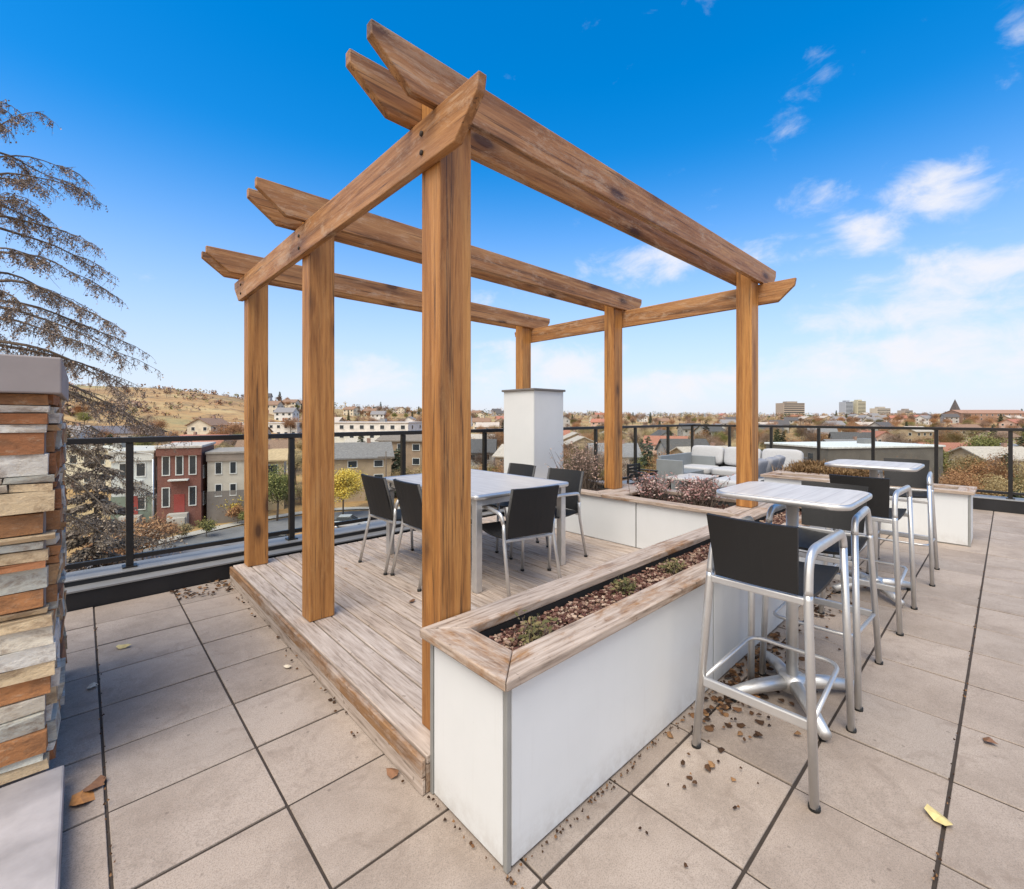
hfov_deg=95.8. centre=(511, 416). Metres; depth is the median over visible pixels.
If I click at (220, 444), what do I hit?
deciduous tree
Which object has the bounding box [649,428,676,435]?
house
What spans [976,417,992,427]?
bare tree
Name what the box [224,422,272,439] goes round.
house
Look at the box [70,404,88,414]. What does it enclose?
rusty tree
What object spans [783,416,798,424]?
house
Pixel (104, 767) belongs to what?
leaf litter
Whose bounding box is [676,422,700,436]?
house
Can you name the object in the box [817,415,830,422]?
house
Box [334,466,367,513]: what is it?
autumn tree
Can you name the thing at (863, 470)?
grass tuft
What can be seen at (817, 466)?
grass tuft
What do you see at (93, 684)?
fallen leaf
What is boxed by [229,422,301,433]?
apartment block
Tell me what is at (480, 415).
house
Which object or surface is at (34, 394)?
stone pillar
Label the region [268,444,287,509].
house
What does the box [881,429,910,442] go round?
bare tree
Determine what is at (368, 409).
house
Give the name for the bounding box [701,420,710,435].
spruce tree
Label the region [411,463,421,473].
deciduous tree
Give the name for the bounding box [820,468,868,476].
grass tuft
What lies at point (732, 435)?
bare tree
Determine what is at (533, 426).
white column
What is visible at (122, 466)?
window
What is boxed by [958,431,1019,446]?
bushy tree
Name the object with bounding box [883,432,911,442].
bare tree
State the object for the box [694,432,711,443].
bare tree
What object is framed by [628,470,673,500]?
dry shrub
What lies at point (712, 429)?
house
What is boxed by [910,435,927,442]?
rusty tree
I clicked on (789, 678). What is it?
bar table
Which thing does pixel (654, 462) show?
rusty tree
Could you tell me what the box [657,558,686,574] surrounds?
sedum plant
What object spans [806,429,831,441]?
rusty tree
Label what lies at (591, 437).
rusty tree
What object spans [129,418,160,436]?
bare tree
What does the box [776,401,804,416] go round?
tower block
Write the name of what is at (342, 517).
parked car
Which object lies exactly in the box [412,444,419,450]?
window
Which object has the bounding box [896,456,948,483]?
bare tree
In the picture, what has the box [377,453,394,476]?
utility pole
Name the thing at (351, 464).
window
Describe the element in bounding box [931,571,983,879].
leaf litter
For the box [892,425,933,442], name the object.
house
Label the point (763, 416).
wood
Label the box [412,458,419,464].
window
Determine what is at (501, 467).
rusty tree
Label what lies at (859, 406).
tower block
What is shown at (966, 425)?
house
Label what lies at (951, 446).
house
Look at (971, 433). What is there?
deciduous tree
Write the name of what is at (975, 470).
rusty tree
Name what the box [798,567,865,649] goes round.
leaf litter
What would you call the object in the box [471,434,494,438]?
house
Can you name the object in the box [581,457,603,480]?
deciduous tree
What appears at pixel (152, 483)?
street lamp
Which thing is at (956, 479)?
rusty tree
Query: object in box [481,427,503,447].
bare tree
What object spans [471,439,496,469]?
house
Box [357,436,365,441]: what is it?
spruce tree
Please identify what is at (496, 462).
bare tree
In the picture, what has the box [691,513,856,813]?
bar stool
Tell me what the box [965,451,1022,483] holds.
rusty tree
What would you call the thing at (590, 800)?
leaf litter
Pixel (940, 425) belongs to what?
bare tree
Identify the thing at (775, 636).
leaf litter
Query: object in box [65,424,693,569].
glass railing
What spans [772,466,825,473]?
grass tuft
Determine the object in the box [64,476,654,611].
parapet kerb
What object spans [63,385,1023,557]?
ground
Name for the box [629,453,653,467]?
bushy tree
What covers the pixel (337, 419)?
house
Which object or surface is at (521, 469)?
dining chair
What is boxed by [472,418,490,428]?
house
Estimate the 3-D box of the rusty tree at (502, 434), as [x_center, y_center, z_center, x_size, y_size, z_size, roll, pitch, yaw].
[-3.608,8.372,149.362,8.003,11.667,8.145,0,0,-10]
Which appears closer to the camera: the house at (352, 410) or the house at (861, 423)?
the house at (861, 423)
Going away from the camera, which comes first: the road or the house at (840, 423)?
the road
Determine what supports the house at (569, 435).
on the ground
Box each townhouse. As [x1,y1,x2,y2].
[108,446,156,524]
[155,442,215,530]
[205,447,243,523]
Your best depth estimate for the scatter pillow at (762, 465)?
7.72 m
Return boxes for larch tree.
[0,99,191,561]
[65,444,145,572]
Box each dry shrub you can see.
[547,441,605,490]
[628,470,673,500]
[652,473,733,507]
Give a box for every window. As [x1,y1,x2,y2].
[70,455,76,463]
[119,463,125,477]
[135,462,145,476]
[138,496,145,509]
[161,487,169,507]
[162,456,169,475]
[175,456,182,474]
[188,455,196,474]
[188,486,196,505]
[215,462,221,474]
[215,484,221,496]
[229,461,236,473]
[229,483,236,495]
[268,464,277,473]
[348,460,356,467]
[374,460,382,466]
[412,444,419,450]
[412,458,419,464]
[807,452,813,460]
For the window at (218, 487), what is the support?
in the townhouse at (225, 472)
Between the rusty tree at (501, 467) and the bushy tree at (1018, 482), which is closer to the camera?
the rusty tree at (501, 467)
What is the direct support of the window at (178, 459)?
in the townhouse at (182, 483)
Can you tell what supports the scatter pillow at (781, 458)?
on the corner sofa at (725, 462)
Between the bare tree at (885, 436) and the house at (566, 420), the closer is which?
the bare tree at (885, 436)
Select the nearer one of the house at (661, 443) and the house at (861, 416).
the house at (661, 443)
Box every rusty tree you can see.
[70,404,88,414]
[96,426,121,444]
[148,417,170,431]
[206,424,231,434]
[222,418,243,434]
[281,417,298,432]
[487,460,503,472]
[493,427,503,445]
[563,445,571,463]
[581,431,593,440]
[641,454,663,476]
[648,448,677,465]
[666,418,675,424]
[694,429,710,436]
[758,431,763,448]
[780,430,801,441]
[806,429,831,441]
[888,418,900,425]
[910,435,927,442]
[929,434,946,442]
[937,426,965,442]
[939,455,1006,493]
[939,465,985,493]
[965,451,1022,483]
[971,413,980,422]
[982,416,994,427]
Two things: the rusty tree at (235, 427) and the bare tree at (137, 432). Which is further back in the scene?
the rusty tree at (235, 427)
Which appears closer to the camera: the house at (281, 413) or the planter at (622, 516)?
the planter at (622, 516)
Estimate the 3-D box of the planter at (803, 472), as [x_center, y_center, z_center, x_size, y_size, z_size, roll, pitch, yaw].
[5.372,1.180,7.570,2.000,0.640,1.330,0,0,-43]
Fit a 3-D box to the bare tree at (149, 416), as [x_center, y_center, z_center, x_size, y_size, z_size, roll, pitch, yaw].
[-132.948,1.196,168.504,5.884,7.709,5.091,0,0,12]
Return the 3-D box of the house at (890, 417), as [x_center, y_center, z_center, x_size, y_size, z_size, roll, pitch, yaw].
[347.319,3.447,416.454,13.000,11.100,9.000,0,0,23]
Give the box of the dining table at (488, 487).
[384,469,568,593]
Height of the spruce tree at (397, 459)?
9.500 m
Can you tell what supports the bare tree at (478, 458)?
on the ground
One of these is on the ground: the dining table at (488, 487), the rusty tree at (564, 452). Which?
the rusty tree at (564, 452)
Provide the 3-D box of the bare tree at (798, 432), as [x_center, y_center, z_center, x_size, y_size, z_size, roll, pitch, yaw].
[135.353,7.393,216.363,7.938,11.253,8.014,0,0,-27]
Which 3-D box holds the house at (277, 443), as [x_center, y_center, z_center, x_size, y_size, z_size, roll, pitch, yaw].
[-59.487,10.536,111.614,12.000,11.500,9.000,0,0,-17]
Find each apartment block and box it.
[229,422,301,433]
[334,419,421,442]
[375,434,421,473]
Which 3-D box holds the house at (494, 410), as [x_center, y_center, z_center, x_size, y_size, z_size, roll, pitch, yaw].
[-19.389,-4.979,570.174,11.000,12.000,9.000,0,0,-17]
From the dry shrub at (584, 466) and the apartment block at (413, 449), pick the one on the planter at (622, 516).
the dry shrub at (584, 466)
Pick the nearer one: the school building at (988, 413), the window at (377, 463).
the window at (377, 463)
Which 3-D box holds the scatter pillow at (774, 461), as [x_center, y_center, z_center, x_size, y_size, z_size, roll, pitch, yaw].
[4.532,0.857,8.120,0.400,0.300,0.140,0,17,-43]
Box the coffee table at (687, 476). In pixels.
[665,473,718,488]
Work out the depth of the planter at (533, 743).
1.83 m
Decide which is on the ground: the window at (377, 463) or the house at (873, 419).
the house at (873, 419)
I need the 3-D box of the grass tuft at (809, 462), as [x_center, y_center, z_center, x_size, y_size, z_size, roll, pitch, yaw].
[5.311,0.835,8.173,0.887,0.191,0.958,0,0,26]
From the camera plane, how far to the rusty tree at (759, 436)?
173.27 m
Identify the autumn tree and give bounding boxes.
[216,498,243,511]
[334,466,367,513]
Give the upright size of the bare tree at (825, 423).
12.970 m
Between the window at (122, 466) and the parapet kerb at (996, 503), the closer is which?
the parapet kerb at (996, 503)
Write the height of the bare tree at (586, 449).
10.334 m
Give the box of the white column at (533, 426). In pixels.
[502,388,565,512]
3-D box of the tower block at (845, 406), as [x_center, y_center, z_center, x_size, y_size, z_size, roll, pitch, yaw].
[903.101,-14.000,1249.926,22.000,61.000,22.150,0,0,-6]
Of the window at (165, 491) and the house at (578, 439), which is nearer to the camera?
the window at (165, 491)
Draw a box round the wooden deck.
[230,515,639,795]
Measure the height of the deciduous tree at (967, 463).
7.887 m
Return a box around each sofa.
[656,452,715,489]
[684,445,807,494]
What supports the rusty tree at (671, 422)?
on the ground
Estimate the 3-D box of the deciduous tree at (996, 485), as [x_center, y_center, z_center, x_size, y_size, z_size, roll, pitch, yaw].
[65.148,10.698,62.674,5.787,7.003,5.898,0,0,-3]
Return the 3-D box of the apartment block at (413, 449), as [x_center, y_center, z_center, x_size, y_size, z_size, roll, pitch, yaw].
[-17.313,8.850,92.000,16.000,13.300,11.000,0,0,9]
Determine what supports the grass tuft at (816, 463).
in the planter at (803, 472)
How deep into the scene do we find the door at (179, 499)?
56.29 m
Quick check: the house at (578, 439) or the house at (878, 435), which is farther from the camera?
the house at (878, 435)
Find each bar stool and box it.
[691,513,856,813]
[758,481,882,711]
[799,481,866,569]
[818,474,917,635]
[866,458,939,586]
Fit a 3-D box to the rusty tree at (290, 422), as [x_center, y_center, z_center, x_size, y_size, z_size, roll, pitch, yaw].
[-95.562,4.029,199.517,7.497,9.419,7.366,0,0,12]
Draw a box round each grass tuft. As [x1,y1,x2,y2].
[771,461,825,468]
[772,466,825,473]
[784,460,827,467]
[789,459,828,464]
[792,463,842,470]
[794,466,849,474]
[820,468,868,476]
[840,472,878,477]
[843,468,883,476]
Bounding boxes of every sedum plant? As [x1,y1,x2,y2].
[508,609,557,644]
[610,575,638,594]
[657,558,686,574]
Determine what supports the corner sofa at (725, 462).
on the terrace pavement at (356, 821)
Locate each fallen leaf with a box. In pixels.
[69,790,94,805]
[83,775,105,791]
[87,682,97,688]
[116,644,130,648]
[386,768,398,778]
[924,804,952,825]
[983,737,998,744]
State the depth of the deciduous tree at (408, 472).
75.13 m
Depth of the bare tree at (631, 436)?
148.27 m
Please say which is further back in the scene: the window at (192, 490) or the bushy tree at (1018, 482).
the bushy tree at (1018, 482)
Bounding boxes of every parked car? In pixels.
[268,534,287,538]
[334,514,366,527]
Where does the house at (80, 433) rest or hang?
on the ground
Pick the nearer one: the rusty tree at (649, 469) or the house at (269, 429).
the rusty tree at (649, 469)
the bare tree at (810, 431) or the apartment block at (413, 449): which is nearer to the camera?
the apartment block at (413, 449)
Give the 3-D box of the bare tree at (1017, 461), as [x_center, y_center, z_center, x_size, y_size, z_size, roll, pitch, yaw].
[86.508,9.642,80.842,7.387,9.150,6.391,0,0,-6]
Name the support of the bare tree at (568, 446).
on the ground
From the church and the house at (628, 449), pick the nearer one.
the house at (628, 449)
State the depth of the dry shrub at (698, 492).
4.67 m
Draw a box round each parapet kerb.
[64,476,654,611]
[973,494,1023,513]
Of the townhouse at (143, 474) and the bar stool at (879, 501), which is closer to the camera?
the bar stool at (879, 501)
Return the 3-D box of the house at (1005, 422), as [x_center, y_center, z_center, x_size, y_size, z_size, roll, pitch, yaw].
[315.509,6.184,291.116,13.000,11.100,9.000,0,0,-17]
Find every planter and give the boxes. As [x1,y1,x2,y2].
[420,503,832,873]
[555,480,767,548]
[760,471,976,546]
[777,469,883,477]
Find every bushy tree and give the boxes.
[75,411,93,424]
[130,435,156,445]
[268,462,299,520]
[479,462,502,471]
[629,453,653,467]
[710,431,731,444]
[922,439,952,474]
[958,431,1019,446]
[1013,473,1023,492]
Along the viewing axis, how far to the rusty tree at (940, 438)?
169.42 m
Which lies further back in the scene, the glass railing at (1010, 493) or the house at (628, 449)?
the house at (628, 449)
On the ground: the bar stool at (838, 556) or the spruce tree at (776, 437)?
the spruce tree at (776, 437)
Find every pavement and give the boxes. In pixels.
[48,493,1023,888]
[143,507,399,546]
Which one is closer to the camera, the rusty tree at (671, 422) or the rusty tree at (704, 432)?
the rusty tree at (704, 432)
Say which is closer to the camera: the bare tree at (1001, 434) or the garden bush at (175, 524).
the garden bush at (175, 524)
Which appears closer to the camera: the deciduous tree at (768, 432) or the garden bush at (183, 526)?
the garden bush at (183, 526)
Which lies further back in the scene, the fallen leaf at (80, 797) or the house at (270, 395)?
the house at (270, 395)
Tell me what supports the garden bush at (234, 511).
on the ground
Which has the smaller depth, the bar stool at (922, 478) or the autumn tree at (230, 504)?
the bar stool at (922, 478)
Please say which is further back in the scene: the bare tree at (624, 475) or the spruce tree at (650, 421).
the spruce tree at (650, 421)
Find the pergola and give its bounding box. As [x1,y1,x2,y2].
[201,19,796,729]
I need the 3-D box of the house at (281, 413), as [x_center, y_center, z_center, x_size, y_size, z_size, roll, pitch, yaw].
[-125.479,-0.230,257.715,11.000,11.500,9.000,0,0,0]
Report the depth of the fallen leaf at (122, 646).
3.00 m
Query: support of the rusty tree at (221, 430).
on the ground
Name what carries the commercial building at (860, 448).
on the ground
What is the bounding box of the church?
[938,400,959,418]
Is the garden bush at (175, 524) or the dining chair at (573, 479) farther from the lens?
the garden bush at (175, 524)
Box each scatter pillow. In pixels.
[758,458,767,476]
[765,457,778,472]
[774,455,785,469]
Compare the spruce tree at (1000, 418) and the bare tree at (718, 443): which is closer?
the bare tree at (718, 443)
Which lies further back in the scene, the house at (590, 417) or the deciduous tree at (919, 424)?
the house at (590, 417)
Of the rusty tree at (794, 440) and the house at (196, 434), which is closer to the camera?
the house at (196, 434)
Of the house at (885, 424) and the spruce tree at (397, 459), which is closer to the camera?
the spruce tree at (397, 459)
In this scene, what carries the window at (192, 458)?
in the townhouse at (182, 483)
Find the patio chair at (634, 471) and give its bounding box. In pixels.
[627,463,657,485]
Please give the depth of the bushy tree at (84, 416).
158.48 m
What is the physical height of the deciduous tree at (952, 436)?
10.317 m
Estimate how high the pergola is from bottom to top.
2.785 m
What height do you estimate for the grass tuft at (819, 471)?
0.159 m
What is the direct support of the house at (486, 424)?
on the ground
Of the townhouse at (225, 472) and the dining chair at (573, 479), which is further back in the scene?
the townhouse at (225, 472)
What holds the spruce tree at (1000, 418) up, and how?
on the ground
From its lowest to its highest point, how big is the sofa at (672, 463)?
0.660 m
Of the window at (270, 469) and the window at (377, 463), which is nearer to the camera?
the window at (270, 469)
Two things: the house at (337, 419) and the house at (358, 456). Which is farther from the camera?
the house at (337, 419)
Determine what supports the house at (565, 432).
on the ground
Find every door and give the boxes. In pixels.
[134,496,137,513]
[174,494,184,512]
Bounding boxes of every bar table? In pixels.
[716,481,872,741]
[824,459,924,606]
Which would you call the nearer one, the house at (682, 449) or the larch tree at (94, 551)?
the larch tree at (94, 551)
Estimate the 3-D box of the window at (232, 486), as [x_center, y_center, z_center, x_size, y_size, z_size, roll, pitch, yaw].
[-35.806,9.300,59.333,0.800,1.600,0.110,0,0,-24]
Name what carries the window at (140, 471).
in the townhouse at (143, 474)
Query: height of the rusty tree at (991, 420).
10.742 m
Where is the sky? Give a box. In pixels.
[0,0,1023,416]
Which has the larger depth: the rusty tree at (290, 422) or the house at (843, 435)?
the rusty tree at (290, 422)
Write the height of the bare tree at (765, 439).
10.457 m
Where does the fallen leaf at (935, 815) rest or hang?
on the terrace pavement at (356, 821)
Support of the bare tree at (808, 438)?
on the ground
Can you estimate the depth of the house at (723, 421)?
326.87 m
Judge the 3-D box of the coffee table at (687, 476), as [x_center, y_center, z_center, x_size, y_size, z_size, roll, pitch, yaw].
[3.350,1.300,8.583,0.900,0.400,0.600,0,0,-43]
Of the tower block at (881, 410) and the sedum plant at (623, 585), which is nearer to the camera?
the sedum plant at (623, 585)
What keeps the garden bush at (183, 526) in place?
on the ground
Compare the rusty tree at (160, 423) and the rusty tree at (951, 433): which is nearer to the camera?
the rusty tree at (160, 423)
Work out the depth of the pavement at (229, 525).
57.45 m
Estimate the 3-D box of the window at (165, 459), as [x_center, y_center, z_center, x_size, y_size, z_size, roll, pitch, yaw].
[-41.780,5.900,55.790,0.820,2.400,0.110,0,0,-24]
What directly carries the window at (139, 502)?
in the townhouse at (143, 474)
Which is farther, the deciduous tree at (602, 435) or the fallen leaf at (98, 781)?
the deciduous tree at (602, 435)
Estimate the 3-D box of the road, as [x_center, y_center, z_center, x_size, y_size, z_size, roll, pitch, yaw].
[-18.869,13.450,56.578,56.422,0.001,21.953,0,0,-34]
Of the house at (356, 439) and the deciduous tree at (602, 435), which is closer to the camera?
the house at (356, 439)
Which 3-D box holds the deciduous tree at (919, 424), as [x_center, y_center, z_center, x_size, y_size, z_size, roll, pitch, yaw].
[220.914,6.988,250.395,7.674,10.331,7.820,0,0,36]
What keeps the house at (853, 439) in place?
on the ground
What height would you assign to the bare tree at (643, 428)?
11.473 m
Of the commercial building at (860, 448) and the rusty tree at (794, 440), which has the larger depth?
the rusty tree at (794, 440)
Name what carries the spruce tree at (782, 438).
on the ground
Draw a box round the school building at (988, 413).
[942,410,1023,422]
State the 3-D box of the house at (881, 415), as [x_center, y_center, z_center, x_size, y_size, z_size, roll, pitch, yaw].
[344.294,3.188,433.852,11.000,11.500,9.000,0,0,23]
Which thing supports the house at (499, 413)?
on the ground
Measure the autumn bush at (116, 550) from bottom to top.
5.402 m
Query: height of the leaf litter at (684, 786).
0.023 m
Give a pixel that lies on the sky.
(869, 154)
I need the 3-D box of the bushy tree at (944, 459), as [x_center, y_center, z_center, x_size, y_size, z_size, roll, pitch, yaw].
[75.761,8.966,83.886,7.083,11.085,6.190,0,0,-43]
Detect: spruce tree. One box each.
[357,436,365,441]
[391,448,407,495]
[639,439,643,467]
[640,436,655,469]
[648,412,652,423]
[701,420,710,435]
[773,429,780,441]
[778,432,785,441]
[996,414,1002,427]
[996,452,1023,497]
[1015,436,1023,445]
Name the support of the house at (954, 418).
on the ground
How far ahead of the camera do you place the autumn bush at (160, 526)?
42.99 m
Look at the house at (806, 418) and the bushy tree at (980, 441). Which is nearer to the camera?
the bushy tree at (980, 441)
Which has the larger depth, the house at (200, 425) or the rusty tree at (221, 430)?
the house at (200, 425)
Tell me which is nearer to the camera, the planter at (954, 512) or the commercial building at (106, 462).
the planter at (954, 512)
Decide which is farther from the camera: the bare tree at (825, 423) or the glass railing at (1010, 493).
the bare tree at (825, 423)
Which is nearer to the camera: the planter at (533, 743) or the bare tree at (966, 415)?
the planter at (533, 743)
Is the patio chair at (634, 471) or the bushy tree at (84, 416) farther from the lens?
the bushy tree at (84, 416)
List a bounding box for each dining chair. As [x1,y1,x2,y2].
[358,474,413,574]
[390,479,471,591]
[471,463,538,552]
[482,485,561,596]
[509,468,587,570]
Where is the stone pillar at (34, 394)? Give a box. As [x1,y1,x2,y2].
[0,354,68,888]
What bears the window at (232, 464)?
in the townhouse at (225, 472)
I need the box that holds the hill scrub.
[63,382,415,442]
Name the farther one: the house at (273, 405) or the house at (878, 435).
the house at (273, 405)
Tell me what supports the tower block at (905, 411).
on the ground
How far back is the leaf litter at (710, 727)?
2.22 m
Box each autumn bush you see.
[71,529,146,559]
[110,510,182,559]
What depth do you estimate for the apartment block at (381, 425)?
143.05 m
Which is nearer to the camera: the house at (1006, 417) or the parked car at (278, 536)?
the parked car at (278, 536)
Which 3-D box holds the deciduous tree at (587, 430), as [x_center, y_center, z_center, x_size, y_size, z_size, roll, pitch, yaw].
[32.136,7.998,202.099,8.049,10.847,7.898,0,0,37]
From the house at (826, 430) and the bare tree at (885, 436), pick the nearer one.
the bare tree at (885, 436)
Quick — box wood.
[194,388,940,420]
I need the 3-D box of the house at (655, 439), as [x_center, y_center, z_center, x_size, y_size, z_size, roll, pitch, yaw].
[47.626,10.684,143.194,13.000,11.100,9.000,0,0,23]
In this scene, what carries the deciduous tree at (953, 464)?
on the ground
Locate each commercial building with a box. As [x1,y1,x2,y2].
[65,443,151,487]
[93,426,164,436]
[764,438,945,477]
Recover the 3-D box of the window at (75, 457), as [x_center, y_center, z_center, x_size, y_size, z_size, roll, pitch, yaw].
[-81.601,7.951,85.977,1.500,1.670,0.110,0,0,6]
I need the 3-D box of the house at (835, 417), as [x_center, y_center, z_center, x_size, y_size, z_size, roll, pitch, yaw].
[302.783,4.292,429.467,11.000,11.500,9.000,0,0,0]
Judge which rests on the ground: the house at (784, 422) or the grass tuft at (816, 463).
the house at (784, 422)
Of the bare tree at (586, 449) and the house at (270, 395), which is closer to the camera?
the bare tree at (586, 449)
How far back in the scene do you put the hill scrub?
237.87 m
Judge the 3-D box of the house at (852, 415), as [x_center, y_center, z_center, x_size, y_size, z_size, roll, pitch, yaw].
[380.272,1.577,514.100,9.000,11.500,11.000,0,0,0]
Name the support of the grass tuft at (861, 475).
on the planter at (803, 472)
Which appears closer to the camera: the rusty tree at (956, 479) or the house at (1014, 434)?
the rusty tree at (956, 479)
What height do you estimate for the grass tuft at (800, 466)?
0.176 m
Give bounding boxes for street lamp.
[134,451,153,550]
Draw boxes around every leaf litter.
[93,627,115,876]
[170,579,232,599]
[224,582,403,781]
[427,795,516,884]
[518,691,712,888]
[638,735,758,866]
[667,651,817,783]
[681,614,818,771]
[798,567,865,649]
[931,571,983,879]
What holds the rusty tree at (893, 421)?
on the ground
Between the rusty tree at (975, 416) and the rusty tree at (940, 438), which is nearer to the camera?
the rusty tree at (940, 438)
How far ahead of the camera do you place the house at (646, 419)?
475.61 m
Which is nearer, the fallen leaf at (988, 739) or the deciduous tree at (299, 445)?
the fallen leaf at (988, 739)
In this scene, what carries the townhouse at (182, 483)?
on the ground
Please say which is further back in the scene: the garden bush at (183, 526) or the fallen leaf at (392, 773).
the garden bush at (183, 526)
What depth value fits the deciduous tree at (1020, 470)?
62.88 m
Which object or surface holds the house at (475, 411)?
on the ground
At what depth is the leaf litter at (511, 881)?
1.60 m
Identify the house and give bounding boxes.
[67,423,102,444]
[172,432,234,447]
[185,416,229,433]
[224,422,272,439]
[235,438,295,473]
[268,393,272,400]
[268,400,283,414]
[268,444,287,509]
[273,406,299,421]
[283,399,300,409]
[334,416,345,421]
[334,438,394,502]
[342,406,360,415]
[344,437,377,442]
[363,408,377,415]
[370,410,385,420]
[398,406,406,413]
[471,410,483,413]
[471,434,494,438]
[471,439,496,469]
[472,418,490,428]
[475,421,499,433]
[476,411,484,417]
[492,409,500,415]
[492,444,503,464]
[496,410,503,415]
[563,415,569,426]
[563,430,570,435]
[563,430,585,441]
[563,433,593,463]
[586,440,642,473]
[588,414,603,422]
[590,419,603,426]
[637,415,647,421]
[643,434,687,459]
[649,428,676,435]
[653,417,668,427]
[654,439,709,457]
[665,442,727,454]
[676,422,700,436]
[694,423,725,436]
[718,413,726,418]
[719,418,735,430]
[758,423,783,441]
[769,419,789,433]
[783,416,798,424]
[798,416,814,424]
[805,428,837,437]
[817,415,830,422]
[821,436,856,441]
[823,420,845,431]
[828,430,876,440]
[829,415,845,421]
[848,413,858,419]
[854,421,872,425]
[857,414,870,421]
[857,429,893,441]
[861,416,883,421]
[868,421,893,431]
[871,414,886,421]
[888,415,907,422]
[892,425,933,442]
[915,414,931,424]
[916,440,970,451]
[940,413,959,422]
[943,443,1023,489]
[946,423,980,441]
[970,431,1022,443]
[998,418,1021,427]
[1003,415,1023,419]
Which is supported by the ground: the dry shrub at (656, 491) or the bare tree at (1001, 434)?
the bare tree at (1001, 434)
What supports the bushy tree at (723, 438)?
on the ground
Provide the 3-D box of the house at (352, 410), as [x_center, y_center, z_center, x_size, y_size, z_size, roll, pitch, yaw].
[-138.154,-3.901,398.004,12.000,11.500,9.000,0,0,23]
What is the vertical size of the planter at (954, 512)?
0.640 m
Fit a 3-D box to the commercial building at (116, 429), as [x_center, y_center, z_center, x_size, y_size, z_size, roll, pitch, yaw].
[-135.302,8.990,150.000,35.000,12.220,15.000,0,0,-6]
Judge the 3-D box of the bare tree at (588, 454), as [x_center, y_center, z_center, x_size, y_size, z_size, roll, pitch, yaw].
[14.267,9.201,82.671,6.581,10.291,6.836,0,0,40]
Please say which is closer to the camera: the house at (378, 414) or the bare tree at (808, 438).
the bare tree at (808, 438)
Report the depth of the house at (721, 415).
589.26 m
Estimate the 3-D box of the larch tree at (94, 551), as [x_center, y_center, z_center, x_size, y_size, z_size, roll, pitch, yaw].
[-27.379,8.400,30.255,8.228,14.600,6.864,0,0,-2]
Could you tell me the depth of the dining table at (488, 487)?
4.16 m
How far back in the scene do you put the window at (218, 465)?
58.72 m
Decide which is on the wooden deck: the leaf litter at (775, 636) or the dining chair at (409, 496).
the dining chair at (409, 496)
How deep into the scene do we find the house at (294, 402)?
375.51 m
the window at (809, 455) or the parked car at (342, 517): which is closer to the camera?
the parked car at (342, 517)
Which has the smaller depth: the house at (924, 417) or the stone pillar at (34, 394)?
the stone pillar at (34, 394)
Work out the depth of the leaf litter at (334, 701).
2.52 m
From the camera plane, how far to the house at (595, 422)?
330.85 m
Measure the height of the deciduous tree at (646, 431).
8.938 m
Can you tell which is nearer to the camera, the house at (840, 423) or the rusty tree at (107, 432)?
the rusty tree at (107, 432)
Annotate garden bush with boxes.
[163,521,185,542]
[175,522,193,536]
[194,516,219,536]
[225,503,243,522]
[237,510,243,520]
[295,485,301,504]
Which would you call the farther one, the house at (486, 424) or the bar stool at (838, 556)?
the house at (486, 424)
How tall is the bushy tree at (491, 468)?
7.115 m
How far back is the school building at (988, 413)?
412.49 m
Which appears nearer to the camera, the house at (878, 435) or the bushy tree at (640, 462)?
the bushy tree at (640, 462)
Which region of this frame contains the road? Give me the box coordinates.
[75,511,381,569]
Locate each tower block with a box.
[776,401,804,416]
[839,400,852,415]
[850,400,865,413]
[870,407,890,413]
[897,409,912,414]
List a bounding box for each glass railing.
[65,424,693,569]
[694,424,1023,498]
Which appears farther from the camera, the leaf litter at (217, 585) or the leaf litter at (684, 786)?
the leaf litter at (217, 585)
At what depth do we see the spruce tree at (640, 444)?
120.44 m
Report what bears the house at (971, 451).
on the ground
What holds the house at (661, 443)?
on the ground
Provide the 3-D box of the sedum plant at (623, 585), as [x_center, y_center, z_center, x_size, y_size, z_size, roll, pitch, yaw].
[0.572,0.872,2.397,0.141,0.129,0.166,0,0,37]
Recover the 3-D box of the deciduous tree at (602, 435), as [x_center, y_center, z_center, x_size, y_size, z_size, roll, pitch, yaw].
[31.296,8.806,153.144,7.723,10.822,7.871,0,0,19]
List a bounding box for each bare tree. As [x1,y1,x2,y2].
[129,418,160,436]
[142,412,153,424]
[222,431,236,446]
[471,449,494,466]
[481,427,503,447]
[487,455,503,471]
[563,440,575,452]
[575,440,592,461]
[577,444,603,468]
[585,443,603,468]
[603,450,633,473]
[622,462,646,480]
[624,429,643,442]
[638,421,648,433]
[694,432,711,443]
[715,435,731,445]
[724,427,735,440]
[758,428,773,443]
[789,422,804,437]
[796,424,822,441]
[804,428,816,435]
[817,421,833,425]
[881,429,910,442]
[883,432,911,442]
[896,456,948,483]
[932,422,952,431]
[960,411,969,419]
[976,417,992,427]
[987,447,1023,473]
[989,431,1013,442]
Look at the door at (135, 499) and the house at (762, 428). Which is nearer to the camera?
the door at (135, 499)
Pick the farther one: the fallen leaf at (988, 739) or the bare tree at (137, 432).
the bare tree at (137, 432)
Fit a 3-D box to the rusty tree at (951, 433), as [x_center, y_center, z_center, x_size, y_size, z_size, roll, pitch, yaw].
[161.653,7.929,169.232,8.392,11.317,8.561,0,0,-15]
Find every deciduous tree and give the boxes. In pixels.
[214,441,234,448]
[286,449,301,483]
[295,442,301,451]
[388,466,415,475]
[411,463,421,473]
[577,425,593,433]
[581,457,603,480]
[598,429,603,442]
[641,429,654,437]
[764,428,782,435]
[911,422,928,426]
[940,430,968,442]
[943,455,969,475]
[947,451,993,472]
[961,430,979,438]
[964,469,1022,496]
[997,453,1023,490]

